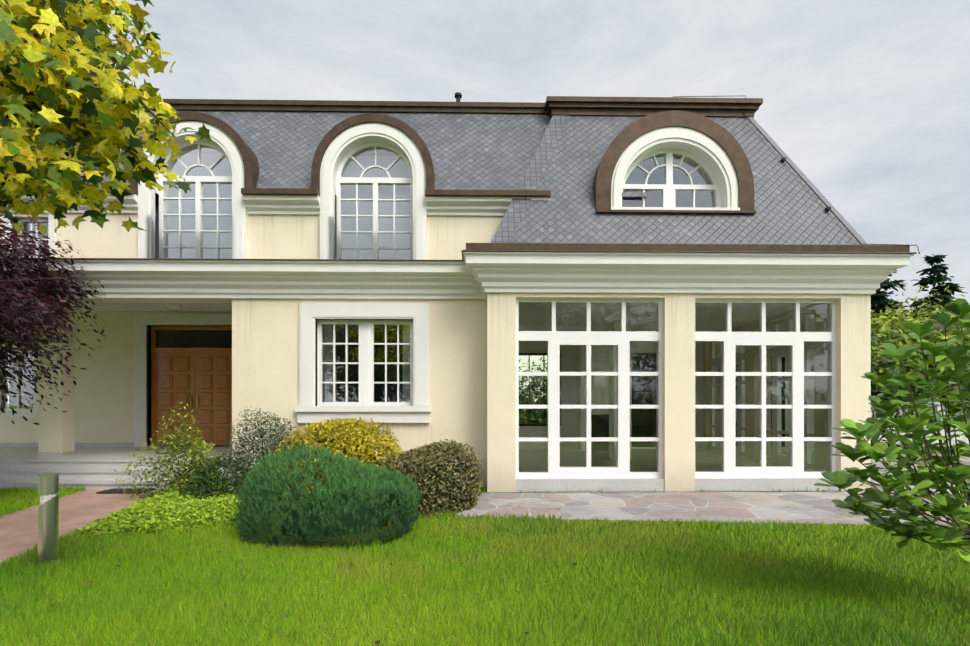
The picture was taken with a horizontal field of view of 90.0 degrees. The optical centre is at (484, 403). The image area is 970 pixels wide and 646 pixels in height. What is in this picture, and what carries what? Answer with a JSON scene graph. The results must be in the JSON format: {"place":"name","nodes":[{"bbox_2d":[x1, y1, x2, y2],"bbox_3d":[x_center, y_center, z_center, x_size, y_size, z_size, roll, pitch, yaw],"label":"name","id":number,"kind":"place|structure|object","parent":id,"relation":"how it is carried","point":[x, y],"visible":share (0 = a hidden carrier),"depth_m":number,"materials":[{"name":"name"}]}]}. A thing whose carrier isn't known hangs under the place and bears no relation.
{"place":"outdoors","nodes":[
{"label":"outdoors","id":0,"kind":"place"},
{"bbox_2d":[0,490,156,566],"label":"walkway","id":1,"kind":"structure","parent":0,"point":[18,532],"depth_m":6.50,"materials":[{"name":"brown stone"}]},
{"bbox_2d":[96,488,155,493],"bbox_3d":[-6.207,1.510,8.398,0.750,0.025,0.380,0,0,-1],"label":"door mat","id":2,"kind":"object","parent":1,"relation":"on","point":[115,491],"depth_m":8.28,"materials":[{"name":"rubber"}]},
{"bbox_2d":[0,406,969,645],"bbox_3d":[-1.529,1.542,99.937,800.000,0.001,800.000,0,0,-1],"label":"lawn","id":3,"kind":"structure","parent":0,"point":[478,607],"depth_m":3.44,"materials":[{"name":"green plant"}]},
{"bbox_2d":[38,474,58,562],"bbox_3d":[-4.160,1.112,4.621,0.200,0.860,0.200,0,0,-1],"label":"bollard light","id":4,"kind":"object","parent":3,"relation":"on","point":[48,524],"visible":0.9,"depth_m":4.57,"materials":[{"name":"silver metal"}]},
{"bbox_2d":[0,211,105,424],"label":"purple plum tree","id":5,"kind":"object","parent":3,"relation":"on","point":[20,311],"visible":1,"depth_m":7.50,"materials":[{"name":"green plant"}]},
{"bbox_2d":[0,0,210,236],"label":"golden maple tree","id":6,"kind":"object","parent":3,"relation":"on","point":[64,90],"visible":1,"depth_m":2.87,"materials":[{"name":"yellow plant"}]},
{"bbox_2d":[74,485,311,537],"bbox_3d":[-2.980,1.423,7.151,5.074,0.215,3.260,0,0,-1],"label":"ground cover","id":7,"kind":"object","parent":3,"relation":"on","point":[173,509],"visible":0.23,"depth_m":6.19,"materials":[{"name":"green plant"}]},
{"bbox_2d":[115,400,221,501],"bbox_3d":[-5.109,0.769,7.857,1.545,1.669,1.082,0,0,-21],"label":"shrub","id":8,"kind":"object","parent":7,"relation":"on","point":[196,453],"visible":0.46,"depth_m":7.82,"materials":[{"name":"green plant"}]},
{"bbox_2d":[228,406,307,494],"bbox_3d":[-3.402,0.809,7.882,1.417,1.550,1.485,0,0,-1],"label":"variegated shrub","id":9,"kind":"object","parent":7,"relation":"on","point":[270,441],"visible":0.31,"depth_m":7.65,"materials":[{"name":"green plant"}]},
{"bbox_2d":[235,467,309,513],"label":"shrub","id":10,"kind":"object","parent":7,"relation":"on","point":[279,501],"visible":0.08,"depth_m":6.85,"materials":[{"name":"green plant"}]},
{"bbox_2d":[273,417,407,501],"bbox_3d":[-2.179,0.907,7.816,2.409,1.406,1.789,0,0,-1],"label":"golden shrub","id":11,"kind":"object","parent":7,"relation":"on","point":[362,443],"visible":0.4,"depth_m":7.49,"materials":[{"name":"yellow plant"}]},
{"bbox_2d":[178,449,253,504],"bbox_3d":[-4.160,1.142,7.628,1.225,0.878,1.078,0,0,-1],"label":"shrub","id":12,"kind":"object","parent":3,"relation":"on","point":[219,483],"visible":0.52,"depth_m":7.34,"materials":[{"name":"green plant"}]},
{"bbox_2d":[234,442,421,548],"bbox_3d":[-1.895,1.044,6.040,2.338,1.083,2.290,0,0,-1],"label":"shrub","id":13,"kind":"object","parent":3,"relation":"on","point":[341,509],"visible":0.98,"depth_m":5.53,"materials":[{"name":"green plant"}]},
{"bbox_2d":[49,496,763,644],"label":"fallen leaves","id":14,"kind":"object","parent":3,"relation":"on","point":[378,641],"visible":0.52,"depth_m":4.01,"materials":[{"name":"yellow plant"}]},
{"bbox_2d":[374,439,483,516],"bbox_3d":[-0.796,1.079,7.337,1.656,1.067,1.718,0,0,40],"label":"shrub","id":15,"kind":"object","parent":3,"relation":"on","point":[439,484],"visible":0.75,"depth_m":6.88,"materials":[{"name":"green plant"}]},
{"bbox_2d":[0,152,870,491],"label":"exterior wall","id":16,"kind":"structure","parent":3,"relation":"on","point":[82,436],"depth_m":8.83,"materials":[{"name":"paint"}]},
{"bbox_2d":[165,303,181,310],"bbox_3d":[-7.332,-2.275,11.430,0.340,0.165,0.340,0,0,-1],"label":"ceiling light","id":17,"kind":"object","parent":16,"relation":"attached to","point":[174,306],"visible":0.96,"depth_m":11.33,"materials":[{"name":"white glass"}]},
{"bbox_2d":[151,326,231,445],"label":"front door","id":18,"kind":"structure","parent":16,"relation":"attached to","point":[191,366],"depth_m":12.51,"materials":[{"name":"brown wood"}]},
{"bbox_2d":[0,140,835,477],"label":"house windows","id":19,"kind":"structure","parent":16,"relation":"in","point":[786,406],"depth_m":8.82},
{"bbox_2d":[0,110,916,446],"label":"house trim","id":20,"kind":"structure","parent":16,"relation":"attached to","point":[478,270],"depth_m":8.59,"materials":[{"name":"white paint"}]},
{"bbox_2d":[455,92,461,101],"bbox_3d":[-0.546,-6.133,9.891,0.150,0.350,0.150,0,0,-1],"label":"roof vent","id":21,"kind":"object","parent":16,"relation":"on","point":[458,96],"visible":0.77,"depth_m":9.85,"materials":[{"name":"black metal"}]},
{"bbox_2d":[63,96,861,244],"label":"house roof","id":22,"kind":"structure","parent":16,"relation":"on","point":[482,145],"depth_m":9.17,"materials":[{"name":"grey tile"}]},
{"bbox_2d":[117,214,867,434],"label":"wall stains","id":23,"kind":"object","parent":16,"relation":"attached to","point":[499,323],"depth_m":8.55,"materials":[{"name":"beige paint"}]},
{"bbox_2d":[491,96,919,253],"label":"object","id":24,"kind":"object","parent":16,"relation":"attached to","point":[516,209],"visible":0.98,"depth_m":8.87,"materials":[{"name":"metal"}]},
{"bbox_2d":[519,377,533,423],"bbox_3d":[-0.808,-0.300,19.382,5.796,4.186,3.642,0,0,-1],"label":"tree","id":25,"kind":"object","parent":3,"relation":"on","point":[521,413],"depth_m":18.92,"materials":[{"name":"green plant"}]},
{"bbox_2d":[519,358,546,423],"bbox_3d":[3.147,-0.179,20.070,6.288,3.944,3.091,0,0,-1],"label":"tree","id":26,"kind":"object","parent":3,"relation":"on","point":[537,379],"depth_m":19.38,"materials":[{"name":"green plant"}]},
{"bbox_2d":[457,454,969,526],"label":"patio paving","id":27,"kind":"structure","parent":3,"relation":"on","point":[813,507],"depth_m":7.21,"materials":[{"name":"grey stone"}]},
{"bbox_2d":[814,298,969,561],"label":"shrub","id":28,"kind":"object","parent":3,"relation":"on","point":[923,481],"visible":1,"depth_m":3.43,"materials":[{"name":"green plant"}]},
{"bbox_2d":[871,270,917,329],"bbox_3d":[27.566,-4.390,34.337,8.467,13.370,8.651,0,0,-1],"label":"spruce","id":29,"kind":"object","parent":3,"relation":"on","point":[880,300],"visible":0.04,"depth_m":33.48,"materials":[{"name":"green plant"}]},
{"bbox_2d":[871,328,935,449],"bbox_3d":[10.664,-0.315,15.645,6.589,4.180,3.266,0,0,-1],"label":"hedge","id":30,"kind":"object","parent":3,"relation":"on","point":[879,395],"visible":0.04,"depth_m":14.82,"materials":[{"name":"green plant"}]},
{"bbox_2d":[872,396,957,416],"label":"hedge shrub","id":31,"kind":"object","parent":3,"relation":"on","point":[898,409],"depth_m":19.84,"materials":[{"name":"green plant"}]},
{"bbox_2d":[871,402,968,446],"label":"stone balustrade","id":32,"kind":"object","parent":3,"relation":"on","point":[962,437],"visible":0.06,"depth_m":17.22,"materials":[{"name":"white stone"}]},
{"bbox_2d":[871,282,969,416],"bbox_3d":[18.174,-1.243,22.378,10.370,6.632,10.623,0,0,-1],"label":"lime tree","id":33,"kind":"object","parent":3,"relation":"on","point":[912,360],"visible":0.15,"depth_m":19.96,"materials":[{"name":"green plant"}]},
{"bbox_2d":[905,253,963,328],"bbox_3d":[33.869,-4.559,36.798,9.458,13.474,8.855,0,0,-1],"label":"spruce","id":34,"kind":"object","parent":3,"relation":"on","point":[933,280],"visible":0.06,"depth_m":36.15,"materials":[{"name":"green plant"}]},
{"bbox_2d":[8,0,969,405],"label":"sky","id":35,"kind":"structure","parent":0,"point":[869,99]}
]}

